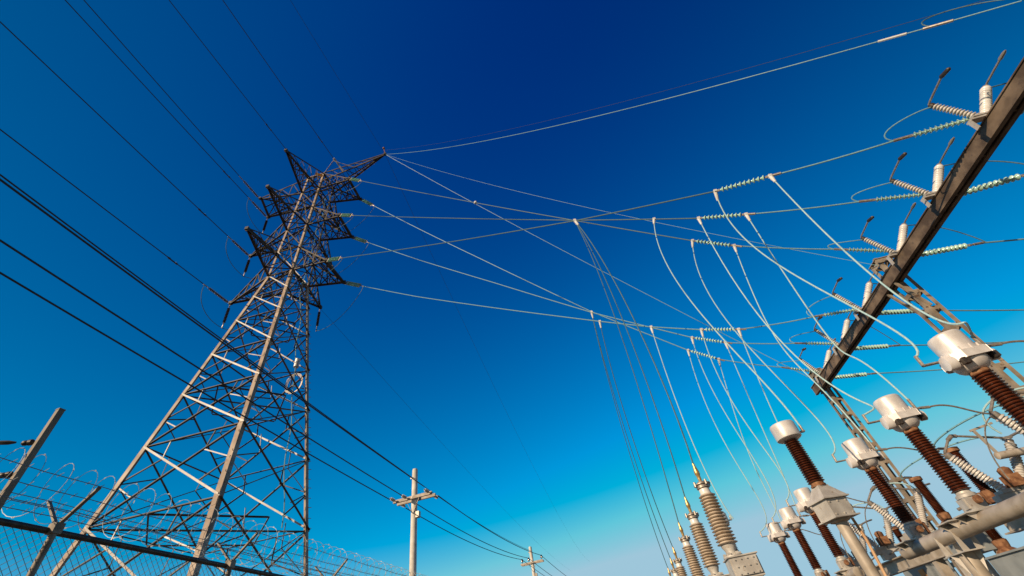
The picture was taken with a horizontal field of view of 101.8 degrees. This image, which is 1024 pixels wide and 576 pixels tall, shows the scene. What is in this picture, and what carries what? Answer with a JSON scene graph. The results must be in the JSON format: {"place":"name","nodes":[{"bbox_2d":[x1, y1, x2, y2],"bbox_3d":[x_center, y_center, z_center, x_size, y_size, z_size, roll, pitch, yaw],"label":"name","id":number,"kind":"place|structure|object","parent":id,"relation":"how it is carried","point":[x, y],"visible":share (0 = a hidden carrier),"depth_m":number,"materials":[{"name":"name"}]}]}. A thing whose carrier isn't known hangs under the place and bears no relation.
{"place":"outdoors","nodes":[
{"label":"outdoors","id":0,"kind":"place"},
{"bbox_2d":[0,0,1023,575],"label":"sky","id":1,"kind":"structure","parent":0,"point":[420,73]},
{"bbox_2d":[700,212,754,219],"bbox_3d":[7.674,-2.581,14.940,1.839,0.180,0.180,1,-32,37],"label":"insulator string","id":2,"kind":"object","parent":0,"point":[708,217],"visible":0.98,"depth_m":14.95,"materials":[{"name":"green glass"}]},
{"bbox_2d":[354,215,696,220],"bbox_3d":[-2.712,-4.127,23.983,20.009,16.497,0.050,-27,-46,17],"label":"overhead conductor","id":3,"kind":"object","parent":2,"relation":"attached to","point":[543,219],"visible":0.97,"depth_m":19.85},
{"bbox_2d":[577,225,684,496],"bbox_3d":[4.075,1.454,15.510,0.332,11.577,1.559,-22,-44,12],"label":"dropper cable","id":4,"kind":"object","parent":3,"relation":"hanging from","point":[641,368],"visible":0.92,"depth_m":14.33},
{"bbox_2d":[654,224,799,425],"bbox_3d":[5.628,0.165,12.687,0.538,9.505,2.086,-24,-45,14],"label":"dropper cable","id":5,"kind":"object","parent":3,"relation":"hanging from","point":[782,403],"visible":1,"depth_m":11.49,"materials":[{"name":"metal"}]},
{"bbox_2d":[701,224,874,414],"bbox_3d":[7.223,0.061,12.163,0.402,8.451,1.371,-17,-44,7],"label":"dropper cable","id":6,"kind":"object","parent":3,"relation":"hanging from","point":[871,410],"visible":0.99,"depth_m":11.26,"materials":[{"name":"metal"}]},
{"bbox_2d":[750,221,907,398],"bbox_3d":[8.074,0.015,11.720,1.324,7.556,0.487,27,-55,-33],"label":"dropper cable","id":7,"kind":"object","parent":2,"relation":"hanging from","point":[893,386],"visible":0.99,"depth_m":11.32,"materials":[{"name":"metal"}]},
{"bbox_2d":[834,566,864,575],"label":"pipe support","id":8,"kind":"object","parent":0,"point":[856,571],"visible":1,"depth_m":11.46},
{"bbox_2d":[759,522,802,575],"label":"current transformer","id":9,"kind":"object","parent":8,"relation":"on","point":[778,535],"visible":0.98,"depth_m":16.25,"materials":[{"name":"metal"}]},
{"bbox_2d":[771,507,829,575],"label":"current transformer","id":10,"kind":"object","parent":8,"relation":"on","point":[792,520],"visible":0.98,"depth_m":14.59,"materials":[{"name":"metal"}]},
{"bbox_2d":[785,487,854,569],"bbox_3d":[9.495,7.304,12.714,1.198,2.225,0.580,-15,-43,4],"label":"current transformer","id":11,"kind":"object","parent":8,"relation":"on","point":[802,496],"visible":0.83,"depth_m":12.60,"materials":[{"name":"metal"}]},
{"label":"ground","id":12,"kind":"structure","parent":0,"visible":0},
{"bbox_2d":[0,408,65,509],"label":"fence post","id":13,"kind":"object","parent":12,"relation":"on","point":[30,455],"visible":0.95,"depth_m":4.38,"materials":[{"name":"metal"}]},
{"bbox_2d":[0,448,422,575],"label":"perimeter fence","id":14,"kind":"object","parent":12,"relation":"on","point":[53,529],"visible":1,"depth_m":4.99,"materials":[{"name":"metal"}]},
{"bbox_2d":[49,147,386,575],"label":"transmission tower","id":15,"kind":"structure","parent":12,"relation":"on","point":[217,498],"depth_m":24.89,"materials":[{"name":"metal"}]},
{"bbox_2d":[204,284,229,303],"bbox_3d":[-21.826,0.485,30.858,0.220,0.220,2.590,-14,-38,4],"label":"insulator string","id":16,"kind":"object","parent":15,"relation":"attached to","point":[218,295],"visible":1,"depth_m":30.86,"materials":[{"name":"brown ceramic"}]},
{"bbox_2d":[0,129,203,284],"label":"overhead conductor","id":17,"kind":"object","parent":16,"relation":"attached to","point":[93,200],"visible":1,"depth_m":23.45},
{"bbox_2d":[169,0,285,148],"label":"shield wire","id":18,"kind":"object","parent":15,"relation":"attached to","point":[224,70],"visible":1,"depth_m":29.49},
{"bbox_2d":[228,236,249,256],"bbox_3d":[-22.664,-3.414,34.620,0.220,0.220,2.588,-14,-39,4],"label":"insulator string","id":19,"kind":"object","parent":15,"relation":"attached to","point":[240,247],"visible":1,"depth_m":34.61,"materials":[{"name":"brown ceramic"}]},
{"bbox_2d":[0,21,227,235],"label":"overhead conductor","id":20,"kind":"object","parent":19,"relation":"attached to","point":[103,119],"visible":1,"depth_m":25.24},
{"bbox_2d":[240,177,259,198],"bbox_3d":[-23.250,-8.868,36.948,0.220,0.220,2.587,-14,-39,4],"label":"insulator string","id":21,"kind":"object","parent":15,"relation":"attached to","point":[252,190],"visible":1,"depth_m":36.97,"materials":[{"name":"brown ceramic"}]},
{"bbox_2d":[84,0,239,176],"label":"overhead conductor","id":22,"kind":"object","parent":21,"relation":"attached to","point":[157,83],"visible":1,"depth_m":29.45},
{"bbox_2d":[249,198,266,216],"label":"insulator string","id":23,"kind":"object","parent":15,"relation":"attached to","point":[261,211],"visible":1,"depth_m":38.47,"materials":[{"name":"glass"}]},
{"bbox_2d":[65,0,248,197],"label":"overhead conductor","id":24,"kind":"object","parent":23,"relation":"attached to","point":[148,90],"visible":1,"depth_m":29.38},
{"bbox_2d":[223,1,333,158],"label":"shield wire","id":25,"kind":"object","parent":15,"relation":"attached to","point":[273,72],"visible":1,"depth_m":32.00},
{"bbox_2d":[327,256,342,261],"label":"insulator string","id":26,"kind":"object","parent":15,"relation":"attached to","point":[338,258],"visible":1,"depth_m":29.31,"materials":[{"name":"green glass"}]},
{"bbox_2d":[343,191,713,257],"bbox_3d":[-2.574,-2.602,21.114,20.525,12.247,0.050,-30,-47,20],"label":"overhead conductor","id":27,"kind":"object","parent":26,"relation":"attached to","point":[550,224],"visible":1,"depth_m":17.21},
{"bbox_2d":[578,225,692,462],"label":"dropper cable","id":28,"kind":"object","parent":27,"relation":"hanging from","point":[647,348],"visible":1,"depth_m":12.06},
{"bbox_2d":[717,172,780,191],"bbox_3d":[7.310,-3.283,12.960,1.815,0.180,0.180,-12,-38,35],"label":"insulator string","id":29,"kind":"object","parent":27,"relation":"attached to","point":[753,180],"visible":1,"depth_m":12.93,"materials":[{"name":"green glass"}]},
{"bbox_2d":[718,199,918,355],"bbox_3d":[6.822,-0.900,10.391,0.230,7.507,2.066,-19,-44,9],"label":"dropper cable","id":30,"kind":"object","parent":29,"relation":"hanging from","point":[906,338],"visible":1,"depth_m":9.15,"materials":[{"name":"metal"}]},
{"bbox_2d":[775,181,973,336],"bbox_3d":[7.557,-1.310,9.712,0.268,6.864,1.980,-36,-49,24],"label":"dropper cable","id":31,"kind":"object","parent":29,"relation":"hanging from","point":[907,302],"visible":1,"depth_m":8.61,"materials":[{"name":"metal"}]},
{"bbox_2d":[345,281,362,286],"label":"insulator string","id":32,"kind":"object","parent":15,"relation":"hanging from","point":[349,283],"visible":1,"depth_m":31.29,"materials":[{"name":"green glass"}]},
{"bbox_2d":[363,286,699,329],"bbox_3d":[-1.451,0.823,24.279,19.284,12.836,0.050,-23,-44,12],"label":"overhead conductor","id":33,"kind":"object","parent":32,"relation":"attached to","point":[544,314],"visible":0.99,"depth_m":21.76,"materials":[{"name":"metal"}]},
{"bbox_2d":[601,328,672,546],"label":"dropper cable","id":34,"kind":"object","parent":33,"relation":"hanging from","point":[633,441],"visible":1,"depth_m":18.66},
{"bbox_2d":[653,333,733,518],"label":"dropper cable","id":35,"kind":"object","parent":33,"relation":"hanging from","point":[689,434],"visible":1,"depth_m":15.77,"materials":[{"name":"metal"}]},
{"bbox_2d":[703,337,789,499],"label":"dropper cable","id":36,"kind":"object","parent":33,"relation":"hanging from","point":[747,424],"visible":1,"depth_m":15.03,"materials":[{"name":"metal"}]},
{"bbox_2d":[350,178,360,181],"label":"insulator string","id":37,"kind":"object","parent":15,"relation":"hanging from","point":[355,179],"visible":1,"depth_m":36.94,"materials":[{"name":"green glass"}]},
{"bbox_2d":[362,181,690,240],"bbox_3d":[-2.811,-5.649,26.821,19.919,21.142,0.050,-24,-45,13],"label":"overhead conductor","id":38,"kind":"object","parent":37,"relation":"attached to","point":[544,215],"visible":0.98,"depth_m":22.25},
{"bbox_2d":[577,226,678,522],"bbox_3d":[4.606,2.299,17.789,0.312,13.345,3.143,-15,-43,5],"label":"dropper cable","id":39,"kind":"object","parent":38,"relation":"hanging from","point":[636,381],"visible":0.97,"depth_m":16.81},
{"bbox_2d":[694,239,741,247],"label":"insulator string","id":40,"kind":"object","parent":38,"relation":"hanging from","point":[714,243],"visible":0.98,"depth_m":16.71,"materials":[{"name":"green glass"}]},
{"bbox_2d":[693,248,835,454],"bbox_3d":[7.856,1.244,14.056,0.523,9.176,1.068,-15,-43,4],"label":"dropper cable","id":41,"kind":"object","parent":40,"relation":"hanging from","point":[833,453],"visible":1,"depth_m":13.05,"materials":[{"name":"metal"}]},
{"bbox_2d":[736,252,869,441],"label":"dropper cable","id":42,"kind":"object","parent":40,"relation":"hanging from","point":[796,363],"visible":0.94,"depth_m":12.56,"materials":[{"name":"metal"}]},
{"bbox_2d":[353,236,368,242],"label":"insulator string","id":43,"kind":"object","parent":15,"relation":"attached to","point":[360,239],"visible":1,"depth_m":35.00,"materials":[{"name":"green glass"}]},
{"bbox_2d":[370,243,690,337],"bbox_3d":[-1.646,-0.693,27.144,19.365,17.182,0.050,-19,-44,8],"label":"overhead conductor","id":44,"kind":"object","parent":43,"relation":"attached to","point":[539,296],"visible":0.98,"depth_m":24.47,"materials":[{"name":"metal"}]},
{"bbox_2d":[593,318,669,556],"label":"dropper cable","id":45,"kind":"object","parent":44,"relation":"hanging from","point":[628,441],"visible":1,"depth_m":20.83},
{"bbox_2d":[693,337,731,343],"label":"insulator string","id":46,"kind":"object","parent":44,"relation":"hanging from","point":[707,340],"visible":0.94,"depth_m":19.46,"materials":[{"name":"green glass"}]},
{"bbox_2d":[728,349,796,508],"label":"dropper cable","id":47,"kind":"object","parent":46,"relation":"hanging from","point":[760,424],"visible":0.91,"depth_m":16.85,"materials":[{"name":"metal"}]},
{"bbox_2d":[693,344,775,517],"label":"dropper cable","id":48,"kind":"object","parent":44,"relation":"hanging from","point":[739,436],"visible":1,"depth_m":16.70,"materials":[{"name":"metal"}]},
{"bbox_2d":[361,199,373,205],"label":"insulator string","id":49,"kind":"object","parent":15,"relation":"hanging from","point":[367,202],"visible":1,"depth_m":38.78,"materials":[{"name":"green glass"}]},
{"bbox_2d":[375,206,686,349],"bbox_3d":[-1.756,-2.147,29.907,19.523,22.049,0.050,-15,-43,4],"label":"overhead conductor","id":50,"kind":"object","parent":49,"relation":"attached to","point":[540,287],"visible":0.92,"depth_m":26.64,"materials":[{"name":"metal"}]},
{"bbox_2d":[593,321,667,567],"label":"dropper cable","id":51,"kind":"object","parent":50,"relation":"hanging from","point":[629,452],"visible":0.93,"depth_m":22.82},
{"bbox_2d":[689,356,766,531],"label":"dropper cable","id":52,"kind":"object","parent":50,"relation":"hanging from","point":[729,450],"visible":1,"depth_m":18.41,"materials":[{"name":"metal"}]},
{"bbox_2d":[387,155,814,380],"bbox_3d":[1.256,-4.186,30.126,23.250,29.937,0.032,-10,-43,-1],"label":"shield wire","id":53,"kind":"object","parent":15,"relation":"attached to","point":[614,277],"visible":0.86,"depth_m":25.66,"materials":[{"name":"metal"}]},
{"bbox_2d":[388,155,877,265],"bbox_3d":[0.330,-6.843,27.421,23.540,29.580,0.018,-23,-45,13],"label":"shield wire","id":54,"kind":"object","parent":15,"relation":"attached to","point":[662,223],"visible":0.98,"depth_m":19.74,"materials":[{"name":"metal"}]},
{"bbox_2d":[392,0,983,149],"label":"shield wire","id":55,"kind":"object","parent":15,"relation":"attached to","point":[731,72],"visible":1,"depth_m":13.15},
{"bbox_2d":[396,0,1021,153],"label":"shield wire","id":56,"kind":"object","parent":15,"relation":"attached to","point":[751,76],"visible":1,"depth_m":12.78,"materials":[{"name":"metal"}]},
{"bbox_2d":[923,19,953,29],"bbox_3d":[10.023,-6.195,9.798,0.411,0.389,0.064,-37,-49,25],"label":"deadend clamp","id":57,"kind":"object","parent":56,"relation":"attached to","point":[938,24],"visible":1,"depth_m":9.78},
{"bbox_2d":[921,0,1002,26],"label":"jumper wire","id":58,"kind":"object","parent":57,"relation":"attached to","point":[922,24],"visible":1,"depth_m":9.68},
{"bbox_2d":[393,468,435,575],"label":"utility pole","id":59,"kind":"object","parent":12,"relation":"on","point":[414,498],"visible":0.94,"depth_m":19.19,"materials":[{"name":"grey wood"}]},
{"bbox_2d":[0,174,409,475],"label":"distribution wire","id":60,"kind":"object","parent":59,"relation":"attached to","point":[38,203],"visible":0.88,"depth_m":10.73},
{"bbox_2d":[0,178,424,486],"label":"distribution wire","id":61,"kind":"object","parent":59,"relation":"attached to","point":[84,241],"visible":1,"depth_m":9.70,"materials":[{"name":"metal"}]},
{"bbox_2d":[521,546,543,575],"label":"utility pole","id":62,"kind":"object","parent":12,"relation":"on","point":[532,562],"visible":0.99,"depth_m":35.32,"materials":[{"name":"grey wood"}]},
{"bbox_2d":[672,547,686,575],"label":"cable termination","id":63,"kind":"object","parent":12,"relation":"on","point":[680,568],"visible":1,"depth_m":16.87,"materials":[{"name":"beige ceramic"}]},
{"bbox_2d":[678,523,705,575],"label":"cable termination","id":64,"kind":"object","parent":12,"relation":"on","point":[693,561],"visible":1,"depth_m":13.59,"materials":[{"name":"beige ceramic"}]},
{"bbox_2d":[684,497,729,575],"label":"cable termination","id":65,"kind":"object","parent":12,"relation":"on","point":[707,553],"visible":1,"depth_m":11.19,"materials":[{"name":"beige ceramic"}]},
{"bbox_2d":[692,463,764,575],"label":"cable termination","id":66,"kind":"object","parent":12,"relation":"on","point":[737,563],"visible":1,"depth_m":8.88,"materials":[{"name":"beige ceramic"}]},
{"bbox_2d":[770,420,886,575],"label":"voltage transformer","id":67,"kind":"object","parent":12,"relation":"on","point":[828,504],"visible":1,"depth_m":7.63,"materials":[{"name":"metal"}]},
{"bbox_2d":[864,546,955,575],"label":"switch stand","id":68,"kind":"object","parent":12,"relation":"on","point":[896,565],"visible":0.59,"depth_m":12.54,"materials":[{"name":"metal"}]},
{"bbox_2d":[823,519,872,569],"bbox_3d":[12.896,10.426,16.585,1.995,1.705,2.854,6,-46,-17],"label":"disconnect switch","id":69,"kind":"object","parent":68,"relation":"on","point":[864,544],"visible":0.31,"depth_m":15.68,"materials":[{"name":"metal"}]},
{"bbox_2d":[848,506,898,560],"bbox_3d":[12.364,8.933,14.918,1.995,1.705,2.854,6,-46,-17],"label":"disconnect switch","id":70,"kind":"object","parent":68,"relation":"on","point":[886,548],"visible":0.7,"depth_m":13.87,"materials":[{"name":"metal"}]},
{"bbox_2d":[867,483,933,554],"bbox_3d":[11.832,7.439,13.252,1.995,1.705,2.854,6,-46,-17],"label":"disconnect switch","id":71,"kind":"object","parent":68,"relation":"on","point":[920,509],"visible":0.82,"depth_m":12.52,"materials":[{"name":"ceramic"}]},
{"bbox_2d":[808,57,1023,575],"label":"steel gantry","id":72,"kind":"object","parent":12,"relation":"on","point":[1005,111],"visible":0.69,"depth_m":12.92,"materials":[{"name":"metal"}]},
{"bbox_2d":[799,338,835,383],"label":"horn switch","id":73,"kind":"object","parent":72,"relation":"on","point":[828,354],"visible":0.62,"depth_m":19.61,"materials":[{"name":"grey ceramic"}]},
{"bbox_2d":[814,308,853,355],"bbox_3d":[13.947,1.773,17.461,1.604,1.578,1.067,-15,-43,4],"label":"horn switch","id":74,"kind":"object","parent":72,"relation":"on","point":[846,325],"visible":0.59,"depth_m":17.86,"materials":[{"name":"grey ceramic"}]},
{"bbox_2d":[832,267,878,320],"bbox_3d":[13.380,0.182,15.686,1.604,1.578,1.067,-15,-43,4],"label":"horn switch","id":75,"kind":"object","parent":72,"relation":"on","point":[868,289],"visible":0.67,"depth_m":16.05,"materials":[{"name":"grey ceramic"}]},
{"bbox_2d":[835,372,876,378],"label":"insulator string","id":76,"kind":"object","parent":72,"relation":"attached to","point":[851,375],"visible":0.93,"depth_m":19.10,"materials":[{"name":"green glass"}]},
{"bbox_2d":[834,248,896,252],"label":"insulator string","id":77,"kind":"object","parent":72,"relation":"attached to","point":[861,250],"visible":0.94,"depth_m":14.10,"materials":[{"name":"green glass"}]},
{"bbox_2d":[855,344,899,350],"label":"insulator string","id":78,"kind":"object","parent":72,"relation":"attached to","point":[872,347],"visible":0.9,"depth_m":17.36,"materials":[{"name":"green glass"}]},
{"bbox_2d":[860,202,915,265],"bbox_3d":[12.687,-1.766,13.513,1.604,1.578,1.067,-15,-43,4],"label":"horn switch","id":79,"kind":"object","parent":72,"relation":"on","point":[902,235],"visible":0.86,"depth_m":13.83,"materials":[{"name":"grey ceramic"}]},
{"bbox_2d":[859,193,923,202],"bbox_3d":[11.419,-2.690,12.365,1.730,0.160,0.160,-2,-35,34],"label":"insulator string","id":80,"kind":"object","parent":72,"relation":"attached to","point":[895,197],"visible":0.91,"depth_m":12.39,"materials":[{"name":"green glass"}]},
{"bbox_2d":[755,201,858,213],"bbox_3d":[9.475,-2.619,13.678,2.767,1.519,0.046,-26,-45,15],"label":"overhead conductor","id":81,"kind":"object","parent":80,"relation":"attached to","point":[808,208],"visible":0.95,"depth_m":13.50,"materials":[{"name":"metal"}]},
{"bbox_2d":[880,309,924,314],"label":"insulator string","id":82,"kind":"object","parent":72,"relation":"attached to","point":[897,311],"visible":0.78,"depth_m":15.59,"materials":[{"name":"green glass"}]},
{"bbox_2d":[890,137,954,207],"bbox_3d":[12.143,-3.292,11.810,1.604,1.578,1.067,-15,-43,4],"label":"horn switch","id":83,"kind":"object","parent":72,"relation":"on","point":[938,175],"visible":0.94,"depth_m":12.11,"materials":[{"name":"grey ceramic"}]},
{"bbox_2d":[893,117,969,141],"bbox_3d":[10.877,-4.081,10.637,1.730,0.160,0.160,-13,-39,32],"label":"insulator string","id":84,"kind":"object","parent":72,"relation":"attached to","point":[941,127],"visible":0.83,"depth_m":10.65,"materials":[{"name":"green glass"}]},
{"bbox_2d":[781,141,893,173],"bbox_3d":[9.019,-3.660,11.827,2.757,1.037,0.046,-29,-46,18],"label":"overhead conductor","id":85,"kind":"object","parent":84,"relation":"attached to","point":[838,157],"visible":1,"depth_m":11.68,"materials":[{"name":"metal"}]},
{"bbox_2d":[920,241,984,256],"bbox_3d":[13.819,-1.217,13.290,2.280,0.190,0.190,-11,-43,5],"label":"insulator string","id":86,"kind":"object","parent":72,"relation":"attached to","point":[946,249],"visible":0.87,"depth_m":13.24,"materials":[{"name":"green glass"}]},
{"bbox_2d":[928,50,1006,130],"bbox_3d":[11.600,-4.818,10.108,1.604,1.578,1.067,-15,-43,4],"label":"horn switch","id":87,"kind":"object","parent":72,"relation":"on","point":[985,99],"visible":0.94,"depth_m":10.40,"materials":[{"name":"grey ceramic"}]},
{"bbox_2d":[963,174,1023,195],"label":"insulator string","id":88,"kind":"object","parent":72,"relation":"attached to","point":[996,183],"visible":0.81,"depth_m":11.42,"materials":[{"name":"green glass"}]},
{"bbox_2d":[903,558,957,575],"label":"breaker tank","id":89,"kind":"object","parent":12,"relation":"on","point":[929,569],"visible":0.56,"depth_m":13.91,"materials":[{"name":"metal"}]},
{"bbox_2d":[894,492,1023,575],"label":"pipe support","id":90,"kind":"object","parent":12,"relation":"on","point":[958,529],"visible":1,"depth_m":7.55,"materials":[{"name":"metal"}]},
{"bbox_2d":[831,437,930,539],"bbox_3d":[8.758,4.671,9.816,1.198,2.225,0.580,-15,-43,4],"label":"current transformer","id":91,"kind":"object","parent":90,"relation":"on","point":[861,455],"visible":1,"depth_m":9.91,"materials":[{"name":"ceramic"}]},
{"bbox_2d":[862,394,992,511],"bbox_3d":[8.063,3.135,8.074,1.198,2.225,0.580,-15,-43,4],"label":"current transformer","id":92,"kind":"object","parent":90,"relation":"on","point":[897,413],"visible":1,"depth_m":8.12,"materials":[{"name":"ceramic"}]},
{"bbox_2d":[914,329,1023,429],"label":"current transformer","id":93,"kind":"object","parent":90,"relation":"on","point":[959,352],"visible":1,"depth_m":6.62,"materials":[{"name":"metal"}]},
{"bbox_2d":[931,528,999,575],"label":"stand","id":94,"kind":"object","parent":12,"relation":"on","point":[983,539],"visible":0.17,"depth_m":10.83,"materials":[{"name":"grey paint"}]},
{"bbox_2d":[902,476,951,523],"bbox_3d":[11.863,5.998,11.846,0.400,1.315,0.464,25,-54,-32],"label":"breaker bushing","id":95,"kind":"object","parent":94,"relation":"on","point":[942,515],"visible":0.99,"depth_m":11.78,"materials":[{"name":"ceramic"}]},
{"bbox_2d":[937,446,996,504],"bbox_3d":[11.371,4.602,10.355,0.400,1.385,0.464,25,-54,-32],"label":"breaker bushing","id":96,"kind":"object","parent":94,"relation":"on","point":[986,490],"visible":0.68,"depth_m":10.16,"materials":[{"name":"ceramic"}]},
{"bbox_2d":[933,396,1023,445],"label":"jumper wire","id":97,"kind":"object","parent":96,"relation":"attached to","point":[958,424],"visible":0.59,"depth_m":10.05,"materials":[{"name":"metal"}]},
{"bbox_2d":[969,422,1023,459],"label":"bus pipe","id":98,"kind":"object","parent":12,"relation":"on","point":[1010,453],"visible":0.98,"depth_m":9.54,"materials":[{"name":"metal"}]},
{"bbox_2d":[984,546,1023,575],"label":"breaker tank","id":99,"kind":"object","parent":12,"relation":"on","point":[1009,563],"visible":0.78,"depth_m":9.64,"materials":[{"name":"metal"}]},
{"bbox_2d":[956,507,1015,553],"bbox_3d":[11.723,5.938,10.288,0.400,1.065,0.464,25,-54,-32],"label":"breaker bushing","id":100,"kind":"object","parent":99,"relation":"on","point":[999,543],"visible":0.45,"depth_m":10.01,"materials":[{"name":"ceramic"}]},
{"bbox_2d":[1004,517,1023,534],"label":"switch stand","id":101,"kind":"object","parent":12,"relation":"on","point":[1015,526],"visible":0.53,"depth_m":9.23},
{"bbox_2d":[943,432,1023,502],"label":"disconnect switch","id":102,"kind":"object","parent":101,"relation":"on","point":[1014,485],"visible":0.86,"depth_m":9.52,"materials":[{"name":"ceramic"}]},
{"bbox_2d":[988,391,1023,435],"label":"disconnect switch","id":103,"kind":"object","parent":101,"relation":"on","point":[1005,421],"visible":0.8,"depth_m":8.11,"materials":[{"name":"ceramic"}]},
{"bbox_2d":[984,417,1009,479],"bbox_3d":[9.563,3.074,8.118,0.150,1.025,0.704,10,-47,-21],"label":"jumper wire","id":104,"kind":"object","parent":103,"relation":"attached to","point":[987,420],"visible":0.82,"depth_m":8.27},
{"bbox_3d":[-5.565,9.870,19.416,0.150,0.150,0.530,-18,-44,7],"label":"strain insulator","id":105,"kind":"object","parent":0,"visible":0},
{"bbox_2d":[0,272,389,499],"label":"distribution wire","id":106,"kind":"object","parent":105,"relation":"attached to","point":[58,307],"visible":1,"depth_m":10.78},
{"bbox_3d":[-5.016,9.696,19.344,0.150,0.150,0.530,-18,-44,7],"label":"strain insulator","id":107,"kind":"object","parent":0,"visible":0},
{"bbox_2d":[0,239,401,495],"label":"distribution wire","id":108,"kind":"object","parent":107,"relation":"attached to","point":[68,284],"visible":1,"depth_m":10.40,"materials":[{"name":"metal"}]},
{"bbox_3d":[10.387,3.696,20.855,0.138,0.383,0.143,-11,-43,0],"label":"tap clamp","id":109,"kind":"object","parent":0,"visible":0},
{"bbox_2d":[720,365,780,520],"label":"dropper cable","id":110,"kind":"object","parent":109,"relation":"hanging from","point":[747,450],"visible":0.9,"depth_m":18.43,"materials":[{"name":"metal"}]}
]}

